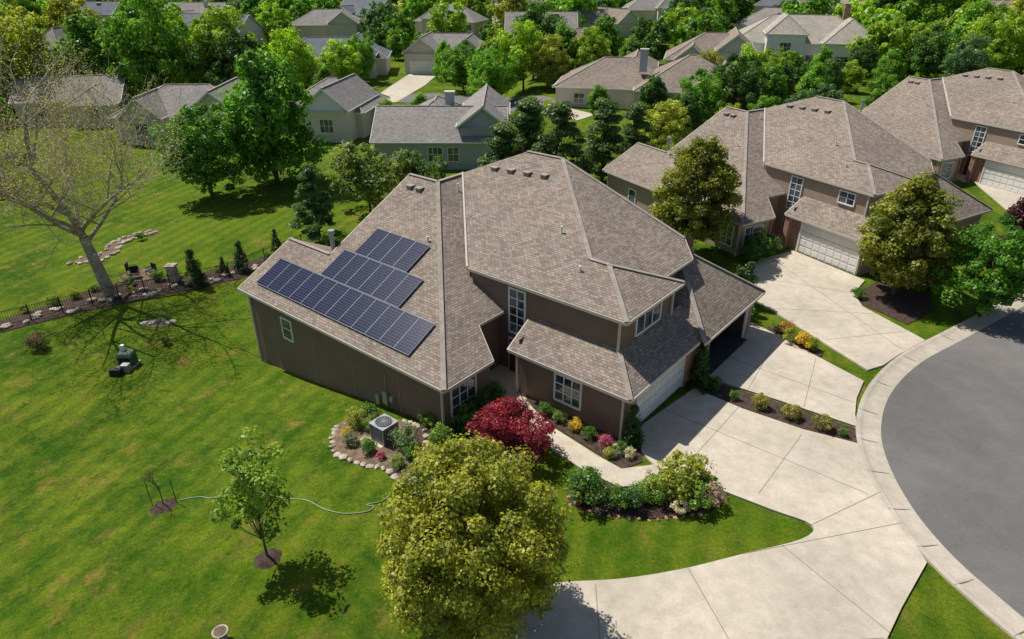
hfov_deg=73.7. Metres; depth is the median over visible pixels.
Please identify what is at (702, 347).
conifer shrub
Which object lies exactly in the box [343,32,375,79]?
deciduous tree
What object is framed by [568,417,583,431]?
shrub
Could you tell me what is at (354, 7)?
roof
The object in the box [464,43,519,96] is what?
deciduous tree
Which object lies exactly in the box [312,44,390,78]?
walls
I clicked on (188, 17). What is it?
roof
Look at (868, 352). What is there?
driveway
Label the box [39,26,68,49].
roof
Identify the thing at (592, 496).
shrub
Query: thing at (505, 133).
pine tree
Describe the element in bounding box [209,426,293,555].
young tree
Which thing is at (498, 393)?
shrub
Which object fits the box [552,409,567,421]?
shrub
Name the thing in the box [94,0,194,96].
deciduous tree
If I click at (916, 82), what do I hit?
roof vents
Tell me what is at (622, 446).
shrub
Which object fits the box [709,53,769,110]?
deciduous tree
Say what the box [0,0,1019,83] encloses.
distant trees
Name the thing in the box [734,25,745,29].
walls
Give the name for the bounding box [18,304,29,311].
shrub
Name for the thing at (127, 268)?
patio chair
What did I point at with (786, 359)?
driveway
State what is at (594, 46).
deciduous tree
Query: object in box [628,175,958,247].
windows
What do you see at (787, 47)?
windows
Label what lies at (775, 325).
shrub
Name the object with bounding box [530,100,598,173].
pine tree
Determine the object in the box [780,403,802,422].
shrub
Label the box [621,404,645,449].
conifer shrub
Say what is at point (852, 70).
deciduous tree
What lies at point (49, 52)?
walls
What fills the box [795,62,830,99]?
deciduous tree
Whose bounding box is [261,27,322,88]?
deciduous tree
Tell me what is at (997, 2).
roof
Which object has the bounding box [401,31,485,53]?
roof
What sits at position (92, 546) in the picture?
ground
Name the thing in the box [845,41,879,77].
deciduous tree
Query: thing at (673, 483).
shrub
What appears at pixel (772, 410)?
mulch bed
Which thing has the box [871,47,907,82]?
deciduous tree
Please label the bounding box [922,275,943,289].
shrub
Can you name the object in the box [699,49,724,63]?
deciduous tree
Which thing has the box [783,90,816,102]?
deciduous tree
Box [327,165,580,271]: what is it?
roof vents
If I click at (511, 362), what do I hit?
front door
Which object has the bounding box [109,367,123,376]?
planter box
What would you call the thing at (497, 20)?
walls
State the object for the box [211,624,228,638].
bird bath
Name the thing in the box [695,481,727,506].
shrub
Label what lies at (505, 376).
porch
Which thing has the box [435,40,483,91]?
deciduous tree
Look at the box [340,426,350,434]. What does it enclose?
shrub
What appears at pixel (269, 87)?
deciduous tree
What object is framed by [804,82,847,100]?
deciduous tree
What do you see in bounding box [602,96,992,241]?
roof
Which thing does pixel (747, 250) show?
shrub
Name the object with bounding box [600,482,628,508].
shrub
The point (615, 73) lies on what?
roof
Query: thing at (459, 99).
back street
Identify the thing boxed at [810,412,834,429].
shrub
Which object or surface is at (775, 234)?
porch
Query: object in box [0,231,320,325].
iron fence
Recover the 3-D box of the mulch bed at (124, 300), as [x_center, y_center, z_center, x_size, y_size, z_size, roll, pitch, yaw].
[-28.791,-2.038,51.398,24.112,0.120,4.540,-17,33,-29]
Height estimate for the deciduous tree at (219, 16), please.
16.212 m
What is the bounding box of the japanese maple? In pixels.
[464,394,556,460]
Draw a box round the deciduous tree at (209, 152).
[148,102,270,198]
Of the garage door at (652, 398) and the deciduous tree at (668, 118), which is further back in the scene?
the deciduous tree at (668, 118)
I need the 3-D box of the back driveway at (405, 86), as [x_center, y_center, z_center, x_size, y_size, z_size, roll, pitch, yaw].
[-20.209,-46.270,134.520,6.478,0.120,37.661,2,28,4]
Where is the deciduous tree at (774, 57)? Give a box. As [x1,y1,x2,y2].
[757,46,790,66]
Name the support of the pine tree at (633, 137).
on the ground
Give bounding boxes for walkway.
[503,392,660,486]
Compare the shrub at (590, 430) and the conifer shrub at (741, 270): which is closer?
the shrub at (590, 430)
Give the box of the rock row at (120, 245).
[66,231,158,265]
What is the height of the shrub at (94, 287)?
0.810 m
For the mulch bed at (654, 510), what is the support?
on the ground
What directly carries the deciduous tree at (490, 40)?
on the ground
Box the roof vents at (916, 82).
[860,74,1023,117]
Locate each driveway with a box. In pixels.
[381,74,434,101]
[465,388,926,638]
[546,104,592,120]
[708,322,863,426]
[753,251,924,370]
[973,181,1023,219]
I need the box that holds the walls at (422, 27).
[415,19,487,37]
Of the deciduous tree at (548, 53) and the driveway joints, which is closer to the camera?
the driveway joints
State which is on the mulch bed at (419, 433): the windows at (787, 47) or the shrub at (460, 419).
the shrub at (460, 419)
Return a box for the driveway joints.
[595,259,903,638]
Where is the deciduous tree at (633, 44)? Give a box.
[618,35,645,56]
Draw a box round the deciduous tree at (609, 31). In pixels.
[586,14,626,58]
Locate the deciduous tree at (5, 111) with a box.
[0,95,17,151]
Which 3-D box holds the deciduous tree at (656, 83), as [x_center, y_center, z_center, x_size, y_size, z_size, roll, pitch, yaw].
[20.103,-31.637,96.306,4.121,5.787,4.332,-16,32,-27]
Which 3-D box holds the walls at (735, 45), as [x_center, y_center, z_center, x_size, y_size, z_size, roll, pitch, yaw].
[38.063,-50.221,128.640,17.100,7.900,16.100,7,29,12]
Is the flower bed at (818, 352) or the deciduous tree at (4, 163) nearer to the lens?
the flower bed at (818, 352)
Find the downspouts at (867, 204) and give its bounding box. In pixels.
[607,174,869,275]
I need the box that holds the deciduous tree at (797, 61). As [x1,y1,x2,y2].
[785,50,809,83]
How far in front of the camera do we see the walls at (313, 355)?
35.24 m
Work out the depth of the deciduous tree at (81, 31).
109.56 m
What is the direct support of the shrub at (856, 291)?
on the ground
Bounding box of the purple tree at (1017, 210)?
[992,197,1023,257]
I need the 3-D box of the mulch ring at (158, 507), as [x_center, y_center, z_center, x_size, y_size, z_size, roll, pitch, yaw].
[-14.998,8.049,29.392,1.163,0.301,1.202,-20,34,-33]
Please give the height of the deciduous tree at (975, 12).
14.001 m
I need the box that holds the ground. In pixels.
[0,8,1023,638]
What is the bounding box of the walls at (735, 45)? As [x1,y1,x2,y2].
[666,36,745,62]
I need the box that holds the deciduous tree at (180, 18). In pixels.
[110,0,194,83]
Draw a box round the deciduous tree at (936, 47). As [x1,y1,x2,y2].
[904,23,961,78]
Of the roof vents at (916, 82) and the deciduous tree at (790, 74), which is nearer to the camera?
the roof vents at (916, 82)
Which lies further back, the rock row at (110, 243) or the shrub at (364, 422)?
the rock row at (110, 243)
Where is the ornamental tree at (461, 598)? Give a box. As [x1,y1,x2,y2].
[373,430,573,638]
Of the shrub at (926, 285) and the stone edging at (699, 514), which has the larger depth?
the shrub at (926, 285)
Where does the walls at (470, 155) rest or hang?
on the ground
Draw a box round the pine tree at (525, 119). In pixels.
[505,96,544,155]
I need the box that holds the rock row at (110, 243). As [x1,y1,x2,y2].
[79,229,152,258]
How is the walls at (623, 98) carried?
on the ground
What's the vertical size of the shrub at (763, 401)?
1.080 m
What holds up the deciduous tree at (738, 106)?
on the ground
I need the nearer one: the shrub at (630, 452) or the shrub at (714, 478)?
the shrub at (714, 478)
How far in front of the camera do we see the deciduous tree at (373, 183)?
64.12 m
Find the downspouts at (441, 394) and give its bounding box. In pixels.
[248,293,674,440]
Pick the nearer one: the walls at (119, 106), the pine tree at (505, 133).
the pine tree at (505, 133)
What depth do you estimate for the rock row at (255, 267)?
49.92 m
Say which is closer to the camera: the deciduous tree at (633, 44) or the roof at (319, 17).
the deciduous tree at (633, 44)
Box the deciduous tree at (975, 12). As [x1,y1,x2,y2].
[939,0,1007,61]
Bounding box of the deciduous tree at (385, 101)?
[377,98,393,104]
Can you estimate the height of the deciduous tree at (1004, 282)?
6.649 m
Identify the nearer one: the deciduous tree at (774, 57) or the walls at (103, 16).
the deciduous tree at (774, 57)
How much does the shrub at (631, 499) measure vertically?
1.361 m
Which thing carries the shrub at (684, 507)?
on the mulch bed at (654, 510)
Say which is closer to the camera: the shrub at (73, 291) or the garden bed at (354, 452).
the garden bed at (354, 452)
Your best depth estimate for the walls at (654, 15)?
229.08 m
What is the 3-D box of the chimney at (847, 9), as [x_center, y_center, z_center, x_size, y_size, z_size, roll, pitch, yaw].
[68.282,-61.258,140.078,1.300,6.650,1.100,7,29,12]
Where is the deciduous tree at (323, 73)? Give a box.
[312,65,333,84]
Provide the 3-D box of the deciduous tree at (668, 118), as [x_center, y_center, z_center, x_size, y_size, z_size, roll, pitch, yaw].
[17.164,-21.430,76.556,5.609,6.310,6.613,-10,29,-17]
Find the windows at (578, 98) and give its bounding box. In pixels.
[573,93,711,112]
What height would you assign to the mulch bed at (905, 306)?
0.120 m
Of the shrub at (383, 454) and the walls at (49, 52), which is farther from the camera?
the walls at (49, 52)
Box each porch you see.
[490,364,518,397]
[770,233,781,248]
[956,173,966,181]
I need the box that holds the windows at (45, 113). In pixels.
[36,106,99,119]
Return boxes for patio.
[117,268,159,282]
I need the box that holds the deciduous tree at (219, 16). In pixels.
[172,4,260,83]
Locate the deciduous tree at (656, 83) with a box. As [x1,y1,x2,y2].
[638,74,669,112]
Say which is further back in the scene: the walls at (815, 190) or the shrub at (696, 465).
the walls at (815, 190)
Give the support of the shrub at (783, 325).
on the ground
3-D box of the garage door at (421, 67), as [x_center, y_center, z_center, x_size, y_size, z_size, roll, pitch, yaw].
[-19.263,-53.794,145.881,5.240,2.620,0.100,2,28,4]
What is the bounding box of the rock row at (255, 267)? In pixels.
[0,264,258,330]
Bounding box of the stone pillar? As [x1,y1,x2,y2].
[163,263,179,282]
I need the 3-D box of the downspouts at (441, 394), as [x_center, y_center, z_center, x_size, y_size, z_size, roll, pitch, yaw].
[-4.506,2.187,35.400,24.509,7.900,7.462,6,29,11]
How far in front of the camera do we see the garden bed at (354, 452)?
31.54 m
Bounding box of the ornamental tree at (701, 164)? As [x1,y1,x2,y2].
[647,133,742,242]
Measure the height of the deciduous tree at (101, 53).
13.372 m
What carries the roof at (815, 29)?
on the walls at (797, 42)
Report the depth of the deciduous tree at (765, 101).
81.41 m
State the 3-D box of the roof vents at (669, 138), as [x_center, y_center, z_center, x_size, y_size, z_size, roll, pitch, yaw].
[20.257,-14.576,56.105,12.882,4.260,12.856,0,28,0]
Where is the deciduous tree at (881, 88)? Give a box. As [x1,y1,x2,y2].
[861,73,898,105]
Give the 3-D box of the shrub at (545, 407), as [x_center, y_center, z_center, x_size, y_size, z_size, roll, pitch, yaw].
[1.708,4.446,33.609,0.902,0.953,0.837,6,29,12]
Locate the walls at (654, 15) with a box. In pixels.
[633,9,665,20]
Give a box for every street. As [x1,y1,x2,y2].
[392,93,554,112]
[881,306,1023,616]
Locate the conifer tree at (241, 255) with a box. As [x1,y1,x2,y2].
[231,240,251,274]
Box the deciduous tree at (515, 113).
[510,109,546,136]
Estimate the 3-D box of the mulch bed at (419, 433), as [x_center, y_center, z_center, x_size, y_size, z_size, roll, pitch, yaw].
[-1.554,5.833,31.829,5.057,0.276,5.429,-14,31,-24]
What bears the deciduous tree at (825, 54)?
on the ground
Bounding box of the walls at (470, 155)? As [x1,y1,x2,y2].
[374,109,499,168]
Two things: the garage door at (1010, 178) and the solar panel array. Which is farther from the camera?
the garage door at (1010, 178)
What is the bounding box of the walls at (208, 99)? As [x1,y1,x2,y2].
[113,94,267,144]
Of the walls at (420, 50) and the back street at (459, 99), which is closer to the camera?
the back street at (459, 99)
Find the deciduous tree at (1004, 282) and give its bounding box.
[924,213,1023,316]
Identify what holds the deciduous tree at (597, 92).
on the ground
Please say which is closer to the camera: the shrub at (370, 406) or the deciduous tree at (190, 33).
the shrub at (370, 406)
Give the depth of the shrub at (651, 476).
28.60 m
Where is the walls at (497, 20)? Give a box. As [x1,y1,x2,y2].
[492,1,518,24]
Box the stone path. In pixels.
[78,230,159,262]
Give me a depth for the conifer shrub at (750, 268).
43.14 m
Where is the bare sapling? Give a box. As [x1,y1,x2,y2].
[139,468,163,503]
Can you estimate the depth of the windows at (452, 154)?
80.06 m
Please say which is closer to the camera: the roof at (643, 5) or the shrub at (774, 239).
the shrub at (774, 239)
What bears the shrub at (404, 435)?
on the garden bed at (354, 452)
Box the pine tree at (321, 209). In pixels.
[286,162,347,243]
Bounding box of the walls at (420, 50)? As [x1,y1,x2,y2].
[404,39,482,73]
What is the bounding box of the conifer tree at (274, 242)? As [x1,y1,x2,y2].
[270,228,282,251]
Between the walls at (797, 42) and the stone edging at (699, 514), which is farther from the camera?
the walls at (797, 42)
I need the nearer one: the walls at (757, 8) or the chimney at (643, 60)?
the chimney at (643, 60)
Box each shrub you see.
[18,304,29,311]
[22,330,49,349]
[43,295,60,305]
[67,288,81,297]
[89,283,99,290]
[122,276,134,285]
[125,285,135,291]
[134,232,145,238]
[150,269,162,282]
[158,334,169,344]
[162,312,170,317]
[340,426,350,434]
[341,431,357,448]
[344,406,368,430]
[359,437,377,455]
[360,414,374,430]
[361,401,381,418]
[375,450,385,458]
[387,422,419,448]
[388,454,405,468]
[399,441,417,458]
[418,411,437,427]
[427,421,454,442]
[437,402,467,425]
[450,402,480,432]
[464,387,492,417]
[482,380,506,402]
[539,401,554,413]
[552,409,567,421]
[566,467,607,506]
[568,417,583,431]
[573,465,604,491]
[573,490,586,505]
[580,426,598,439]
[599,433,613,447]
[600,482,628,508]
[603,443,624,457]
[603,446,615,459]
[611,440,628,453]
[616,480,645,507]
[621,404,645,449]
[624,446,635,458]
[628,480,652,504]
[640,468,658,489]
[646,457,697,499]
[649,477,671,505]
[656,449,716,502]
[669,496,690,513]
[679,480,713,509]
[684,350,712,394]
[690,341,711,388]
[691,474,721,492]
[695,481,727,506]
[708,375,722,390]
[728,390,740,400]
[735,239,764,261]
[735,265,748,279]
[740,228,775,256]
[744,261,759,307]
[750,305,757,320]
[751,392,770,410]
[759,234,782,254]
[770,319,781,330]
[777,320,797,332]
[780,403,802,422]
[782,327,798,343]
[794,329,817,347]
[806,337,820,350]
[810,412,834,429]
[838,427,847,436]
[850,286,867,296]
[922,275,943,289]
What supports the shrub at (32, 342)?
on the ground
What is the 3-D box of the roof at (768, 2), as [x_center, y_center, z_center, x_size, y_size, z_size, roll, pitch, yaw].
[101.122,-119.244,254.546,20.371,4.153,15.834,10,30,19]
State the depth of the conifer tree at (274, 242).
58.42 m
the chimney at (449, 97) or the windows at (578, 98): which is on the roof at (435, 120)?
the chimney at (449, 97)
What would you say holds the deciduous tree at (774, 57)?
on the ground
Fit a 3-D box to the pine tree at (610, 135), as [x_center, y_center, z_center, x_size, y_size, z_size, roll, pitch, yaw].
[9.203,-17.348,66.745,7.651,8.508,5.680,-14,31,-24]
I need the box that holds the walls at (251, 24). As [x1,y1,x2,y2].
[239,16,264,44]
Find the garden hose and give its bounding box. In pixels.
[178,491,386,513]
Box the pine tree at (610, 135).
[574,97,627,182]
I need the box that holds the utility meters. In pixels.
[375,373,394,407]
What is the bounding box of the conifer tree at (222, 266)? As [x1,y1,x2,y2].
[218,257,227,276]
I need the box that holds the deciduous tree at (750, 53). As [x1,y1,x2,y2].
[729,42,762,91]
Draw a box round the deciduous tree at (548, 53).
[529,33,570,89]
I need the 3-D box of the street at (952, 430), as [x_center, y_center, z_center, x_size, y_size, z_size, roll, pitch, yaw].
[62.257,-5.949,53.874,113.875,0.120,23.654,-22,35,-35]
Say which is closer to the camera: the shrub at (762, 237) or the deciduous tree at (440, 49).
the shrub at (762, 237)
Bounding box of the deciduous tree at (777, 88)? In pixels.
[753,60,789,106]
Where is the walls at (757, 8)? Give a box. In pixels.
[753,5,779,13]
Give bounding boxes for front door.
[508,336,518,373]
[780,211,785,235]
[961,154,971,174]
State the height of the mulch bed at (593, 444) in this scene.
0.135 m
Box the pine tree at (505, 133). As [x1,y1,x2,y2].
[477,120,517,167]
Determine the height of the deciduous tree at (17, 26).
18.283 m
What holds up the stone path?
on the ground
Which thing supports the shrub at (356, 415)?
on the garden bed at (354, 452)
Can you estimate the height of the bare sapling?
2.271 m
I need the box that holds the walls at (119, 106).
[14,79,134,128]
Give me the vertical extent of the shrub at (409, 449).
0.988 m
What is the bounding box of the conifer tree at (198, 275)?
[183,248,207,289]
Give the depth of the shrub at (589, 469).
28.75 m
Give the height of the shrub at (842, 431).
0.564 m
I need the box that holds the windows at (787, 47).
[779,42,861,67]
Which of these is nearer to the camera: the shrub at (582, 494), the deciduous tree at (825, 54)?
the shrub at (582, 494)
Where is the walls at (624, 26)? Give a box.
[578,11,637,36]
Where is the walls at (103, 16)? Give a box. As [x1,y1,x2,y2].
[59,3,120,24]
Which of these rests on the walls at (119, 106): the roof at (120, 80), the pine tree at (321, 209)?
the roof at (120, 80)
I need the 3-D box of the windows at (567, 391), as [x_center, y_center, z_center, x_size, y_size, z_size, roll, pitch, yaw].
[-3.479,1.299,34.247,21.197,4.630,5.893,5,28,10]
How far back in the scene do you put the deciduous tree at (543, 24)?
121.74 m
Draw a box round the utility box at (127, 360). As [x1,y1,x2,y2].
[114,344,140,372]
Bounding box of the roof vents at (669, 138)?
[667,104,846,167]
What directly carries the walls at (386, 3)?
on the ground
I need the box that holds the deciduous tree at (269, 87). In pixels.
[218,45,333,183]
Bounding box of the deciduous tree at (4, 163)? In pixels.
[0,140,12,175]
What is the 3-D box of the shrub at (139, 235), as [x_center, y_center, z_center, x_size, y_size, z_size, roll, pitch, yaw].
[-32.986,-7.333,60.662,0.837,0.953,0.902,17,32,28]
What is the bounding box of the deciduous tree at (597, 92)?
[586,84,610,118]
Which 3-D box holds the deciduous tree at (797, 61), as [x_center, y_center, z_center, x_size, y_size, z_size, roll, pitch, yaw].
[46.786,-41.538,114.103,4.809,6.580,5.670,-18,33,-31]
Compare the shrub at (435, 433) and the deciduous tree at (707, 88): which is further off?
the deciduous tree at (707, 88)
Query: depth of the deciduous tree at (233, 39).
103.11 m
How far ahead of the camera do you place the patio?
53.74 m
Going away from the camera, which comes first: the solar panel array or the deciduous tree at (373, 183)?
the solar panel array
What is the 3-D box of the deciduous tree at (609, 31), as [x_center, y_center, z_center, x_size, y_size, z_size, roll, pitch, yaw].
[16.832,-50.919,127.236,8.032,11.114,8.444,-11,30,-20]
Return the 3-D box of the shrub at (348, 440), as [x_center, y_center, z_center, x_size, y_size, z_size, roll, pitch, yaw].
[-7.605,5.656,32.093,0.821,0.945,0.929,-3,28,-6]
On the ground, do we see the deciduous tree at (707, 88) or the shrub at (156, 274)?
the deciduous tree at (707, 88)
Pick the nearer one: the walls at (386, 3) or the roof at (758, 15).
the roof at (758, 15)
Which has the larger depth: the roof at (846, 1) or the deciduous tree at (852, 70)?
the roof at (846, 1)
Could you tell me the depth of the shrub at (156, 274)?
52.79 m
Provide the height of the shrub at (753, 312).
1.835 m
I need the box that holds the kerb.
[855,294,1023,638]
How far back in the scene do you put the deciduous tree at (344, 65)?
126.84 m
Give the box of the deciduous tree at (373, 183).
[325,140,414,213]
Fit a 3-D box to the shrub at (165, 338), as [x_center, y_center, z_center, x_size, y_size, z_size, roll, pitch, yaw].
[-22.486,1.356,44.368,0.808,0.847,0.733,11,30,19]
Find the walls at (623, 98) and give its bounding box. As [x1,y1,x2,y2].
[555,88,742,116]
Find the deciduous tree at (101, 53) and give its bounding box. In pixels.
[86,16,125,71]
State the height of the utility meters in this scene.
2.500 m
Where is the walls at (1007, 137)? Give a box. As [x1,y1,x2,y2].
[930,111,1023,181]
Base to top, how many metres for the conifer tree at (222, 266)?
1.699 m
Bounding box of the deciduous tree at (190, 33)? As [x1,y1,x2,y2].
[188,11,240,78]
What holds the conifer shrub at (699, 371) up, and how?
on the mulch bed at (772, 410)
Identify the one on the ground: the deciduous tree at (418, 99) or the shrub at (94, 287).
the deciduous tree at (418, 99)
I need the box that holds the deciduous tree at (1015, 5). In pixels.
[1000,0,1023,74]
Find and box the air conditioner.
[369,413,398,447]
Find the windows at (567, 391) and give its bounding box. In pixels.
[279,286,662,419]
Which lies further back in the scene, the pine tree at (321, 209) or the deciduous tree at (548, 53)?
the deciduous tree at (548, 53)
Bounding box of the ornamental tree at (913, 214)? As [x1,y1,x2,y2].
[856,170,969,295]
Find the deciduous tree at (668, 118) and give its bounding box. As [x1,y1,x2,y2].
[640,98,692,149]
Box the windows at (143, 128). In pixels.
[134,122,219,135]
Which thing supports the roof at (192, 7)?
on the walls
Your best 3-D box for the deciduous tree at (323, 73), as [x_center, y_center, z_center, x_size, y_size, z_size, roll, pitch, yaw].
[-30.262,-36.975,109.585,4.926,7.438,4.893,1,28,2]
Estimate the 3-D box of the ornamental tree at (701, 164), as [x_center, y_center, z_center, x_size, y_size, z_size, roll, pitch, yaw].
[13.206,-8.804,49.654,6.872,9.528,6.964,19,33,31]
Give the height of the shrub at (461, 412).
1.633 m
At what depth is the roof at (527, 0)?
251.44 m
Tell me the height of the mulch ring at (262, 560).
0.222 m
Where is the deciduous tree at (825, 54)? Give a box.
[809,44,833,74]
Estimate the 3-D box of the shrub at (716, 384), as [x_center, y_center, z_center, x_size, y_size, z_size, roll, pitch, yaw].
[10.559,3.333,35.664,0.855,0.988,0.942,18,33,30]
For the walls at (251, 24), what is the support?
on the ground
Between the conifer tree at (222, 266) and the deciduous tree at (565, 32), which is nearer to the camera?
the conifer tree at (222, 266)
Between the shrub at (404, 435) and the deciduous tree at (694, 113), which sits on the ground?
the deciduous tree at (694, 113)
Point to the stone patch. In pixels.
(161, 324)
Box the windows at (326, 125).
[319,116,356,133]
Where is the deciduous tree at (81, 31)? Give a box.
[48,11,132,75]
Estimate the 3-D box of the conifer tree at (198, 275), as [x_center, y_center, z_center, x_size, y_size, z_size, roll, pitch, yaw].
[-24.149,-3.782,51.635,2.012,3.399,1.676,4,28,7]
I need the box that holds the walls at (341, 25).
[293,13,364,38]
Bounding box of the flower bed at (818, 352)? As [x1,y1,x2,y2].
[767,325,822,356]
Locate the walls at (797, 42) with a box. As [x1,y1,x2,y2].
[752,35,879,70]
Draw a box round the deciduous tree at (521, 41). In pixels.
[490,19,547,91]
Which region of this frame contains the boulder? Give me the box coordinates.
[140,318,175,325]
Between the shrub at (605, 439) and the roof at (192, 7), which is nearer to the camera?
the shrub at (605, 439)
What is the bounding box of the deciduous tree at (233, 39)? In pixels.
[184,23,268,85]
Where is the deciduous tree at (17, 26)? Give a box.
[0,0,58,108]
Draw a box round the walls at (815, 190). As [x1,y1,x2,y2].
[608,165,981,275]
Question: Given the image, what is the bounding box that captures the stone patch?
[139,318,175,326]
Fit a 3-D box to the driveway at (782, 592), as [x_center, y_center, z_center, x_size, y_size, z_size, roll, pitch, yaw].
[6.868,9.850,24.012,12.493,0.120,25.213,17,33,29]
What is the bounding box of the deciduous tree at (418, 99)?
[408,92,427,104]
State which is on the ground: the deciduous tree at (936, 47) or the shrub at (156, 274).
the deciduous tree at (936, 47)
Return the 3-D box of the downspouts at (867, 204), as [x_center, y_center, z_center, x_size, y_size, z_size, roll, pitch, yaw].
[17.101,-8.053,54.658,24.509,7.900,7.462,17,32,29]
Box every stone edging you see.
[328,419,428,487]
[564,488,702,521]
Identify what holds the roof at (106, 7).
on the walls at (103, 16)
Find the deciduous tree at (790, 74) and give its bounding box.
[778,62,802,99]
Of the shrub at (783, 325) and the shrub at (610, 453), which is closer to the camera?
the shrub at (610, 453)
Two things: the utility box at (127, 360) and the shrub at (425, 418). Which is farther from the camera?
the utility box at (127, 360)
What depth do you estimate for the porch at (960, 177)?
69.56 m
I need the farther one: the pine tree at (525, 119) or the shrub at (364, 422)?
the pine tree at (525, 119)
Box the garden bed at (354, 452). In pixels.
[332,412,423,479]
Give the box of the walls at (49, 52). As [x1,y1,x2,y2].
[37,50,130,76]
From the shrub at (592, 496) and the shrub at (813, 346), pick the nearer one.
the shrub at (592, 496)
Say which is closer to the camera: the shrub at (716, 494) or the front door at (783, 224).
the shrub at (716, 494)
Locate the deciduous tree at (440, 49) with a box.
[432,39,448,80]
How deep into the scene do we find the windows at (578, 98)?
101.95 m
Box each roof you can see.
[8,74,133,106]
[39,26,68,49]
[66,1,120,14]
[107,77,245,120]
[164,2,230,12]
[179,13,264,33]
[237,150,765,403]
[275,73,390,113]
[289,8,364,25]
[302,32,391,59]
[337,0,399,15]
[369,84,509,143]
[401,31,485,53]
[413,4,488,22]
[491,0,542,4]
[504,11,577,32]
[552,49,730,93]
[572,27,621,48]
[577,7,638,26]
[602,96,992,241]
[620,0,670,10]
[663,27,757,60]
[732,7,782,25]
[739,12,877,45]
[753,0,797,5]
[798,0,864,7]
[859,67,1023,167]
[983,0,1013,7]
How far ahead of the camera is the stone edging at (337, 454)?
31.33 m
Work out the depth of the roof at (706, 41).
126.95 m
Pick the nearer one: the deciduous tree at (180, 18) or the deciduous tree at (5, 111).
the deciduous tree at (5, 111)
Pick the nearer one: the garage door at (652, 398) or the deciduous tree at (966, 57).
the garage door at (652, 398)
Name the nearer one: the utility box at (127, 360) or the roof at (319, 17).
the utility box at (127, 360)
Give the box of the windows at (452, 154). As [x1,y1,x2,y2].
[427,147,458,161]
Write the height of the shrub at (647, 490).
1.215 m
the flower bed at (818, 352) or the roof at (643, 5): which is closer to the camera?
the flower bed at (818, 352)
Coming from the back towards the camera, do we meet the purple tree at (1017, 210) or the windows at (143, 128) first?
the windows at (143, 128)
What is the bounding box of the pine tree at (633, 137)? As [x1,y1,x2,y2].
[605,101,657,163]
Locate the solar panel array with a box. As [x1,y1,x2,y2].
[256,228,434,355]
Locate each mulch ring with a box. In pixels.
[149,498,176,514]
[253,548,281,568]
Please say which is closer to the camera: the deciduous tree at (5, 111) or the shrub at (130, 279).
the shrub at (130, 279)
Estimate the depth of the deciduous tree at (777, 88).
88.47 m
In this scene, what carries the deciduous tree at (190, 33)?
on the ground
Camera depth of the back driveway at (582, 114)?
97.59 m
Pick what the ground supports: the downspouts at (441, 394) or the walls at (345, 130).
the walls at (345, 130)
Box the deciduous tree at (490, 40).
[478,25,508,79]
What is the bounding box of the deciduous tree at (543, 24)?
[509,0,570,78]
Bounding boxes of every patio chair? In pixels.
[124,262,135,274]
[129,265,139,278]
[144,262,156,274]
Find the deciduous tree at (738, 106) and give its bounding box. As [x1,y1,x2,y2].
[711,102,740,117]
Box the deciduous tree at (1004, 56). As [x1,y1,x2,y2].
[948,4,1023,70]
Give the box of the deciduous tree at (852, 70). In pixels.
[839,59,867,93]
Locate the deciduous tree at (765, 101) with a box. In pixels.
[747,95,776,109]
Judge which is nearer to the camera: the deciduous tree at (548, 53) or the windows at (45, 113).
the windows at (45, 113)
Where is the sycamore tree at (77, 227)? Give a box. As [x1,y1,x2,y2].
[0,12,200,295]
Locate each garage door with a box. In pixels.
[409,61,433,73]
[636,357,685,421]
[795,222,861,274]
[978,160,1023,194]
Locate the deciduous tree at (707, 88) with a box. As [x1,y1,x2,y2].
[675,67,729,127]
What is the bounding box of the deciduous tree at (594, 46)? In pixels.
[566,26,612,69]
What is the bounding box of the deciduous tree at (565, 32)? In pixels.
[549,20,579,80]
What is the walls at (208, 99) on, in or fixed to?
on the ground
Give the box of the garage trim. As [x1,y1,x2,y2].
[706,309,747,351]
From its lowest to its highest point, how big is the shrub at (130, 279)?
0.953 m
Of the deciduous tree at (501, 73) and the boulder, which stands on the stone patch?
the boulder
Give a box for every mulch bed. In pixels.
[0,253,272,332]
[414,403,544,471]
[524,395,642,467]
[567,479,720,518]
[697,381,856,442]
[858,281,932,324]
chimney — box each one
[444,90,454,104]
[639,48,649,71]
[842,3,851,19]
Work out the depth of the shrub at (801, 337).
39.09 m
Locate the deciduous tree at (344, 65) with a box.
[320,39,363,78]
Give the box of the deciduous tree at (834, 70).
[822,57,846,90]
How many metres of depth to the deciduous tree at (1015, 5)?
120.67 m
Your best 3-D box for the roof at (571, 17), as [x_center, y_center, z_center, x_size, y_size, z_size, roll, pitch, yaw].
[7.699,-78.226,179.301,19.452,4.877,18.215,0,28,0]
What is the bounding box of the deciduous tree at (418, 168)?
[390,148,448,185]
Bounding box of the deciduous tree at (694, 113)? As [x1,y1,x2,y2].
[664,92,703,142]
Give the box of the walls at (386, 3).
[338,1,398,30]
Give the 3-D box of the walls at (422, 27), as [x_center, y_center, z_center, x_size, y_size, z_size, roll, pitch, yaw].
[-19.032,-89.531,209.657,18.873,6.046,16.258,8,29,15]
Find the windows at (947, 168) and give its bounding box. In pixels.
[931,125,1023,178]
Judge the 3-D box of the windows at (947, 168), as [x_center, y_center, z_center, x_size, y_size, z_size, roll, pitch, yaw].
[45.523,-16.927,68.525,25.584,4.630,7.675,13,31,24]
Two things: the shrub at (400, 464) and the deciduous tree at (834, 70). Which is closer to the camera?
the shrub at (400, 464)
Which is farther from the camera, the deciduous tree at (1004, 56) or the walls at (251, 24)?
the walls at (251, 24)
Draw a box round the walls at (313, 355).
[250,235,752,439]
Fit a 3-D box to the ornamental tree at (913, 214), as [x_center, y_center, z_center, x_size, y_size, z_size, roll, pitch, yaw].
[25.587,-5.101,43.641,6.598,8.576,6.685,19,33,31]
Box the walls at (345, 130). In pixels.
[279,91,375,142]
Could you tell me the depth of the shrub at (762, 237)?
50.56 m
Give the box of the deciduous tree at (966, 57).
[938,33,993,76]

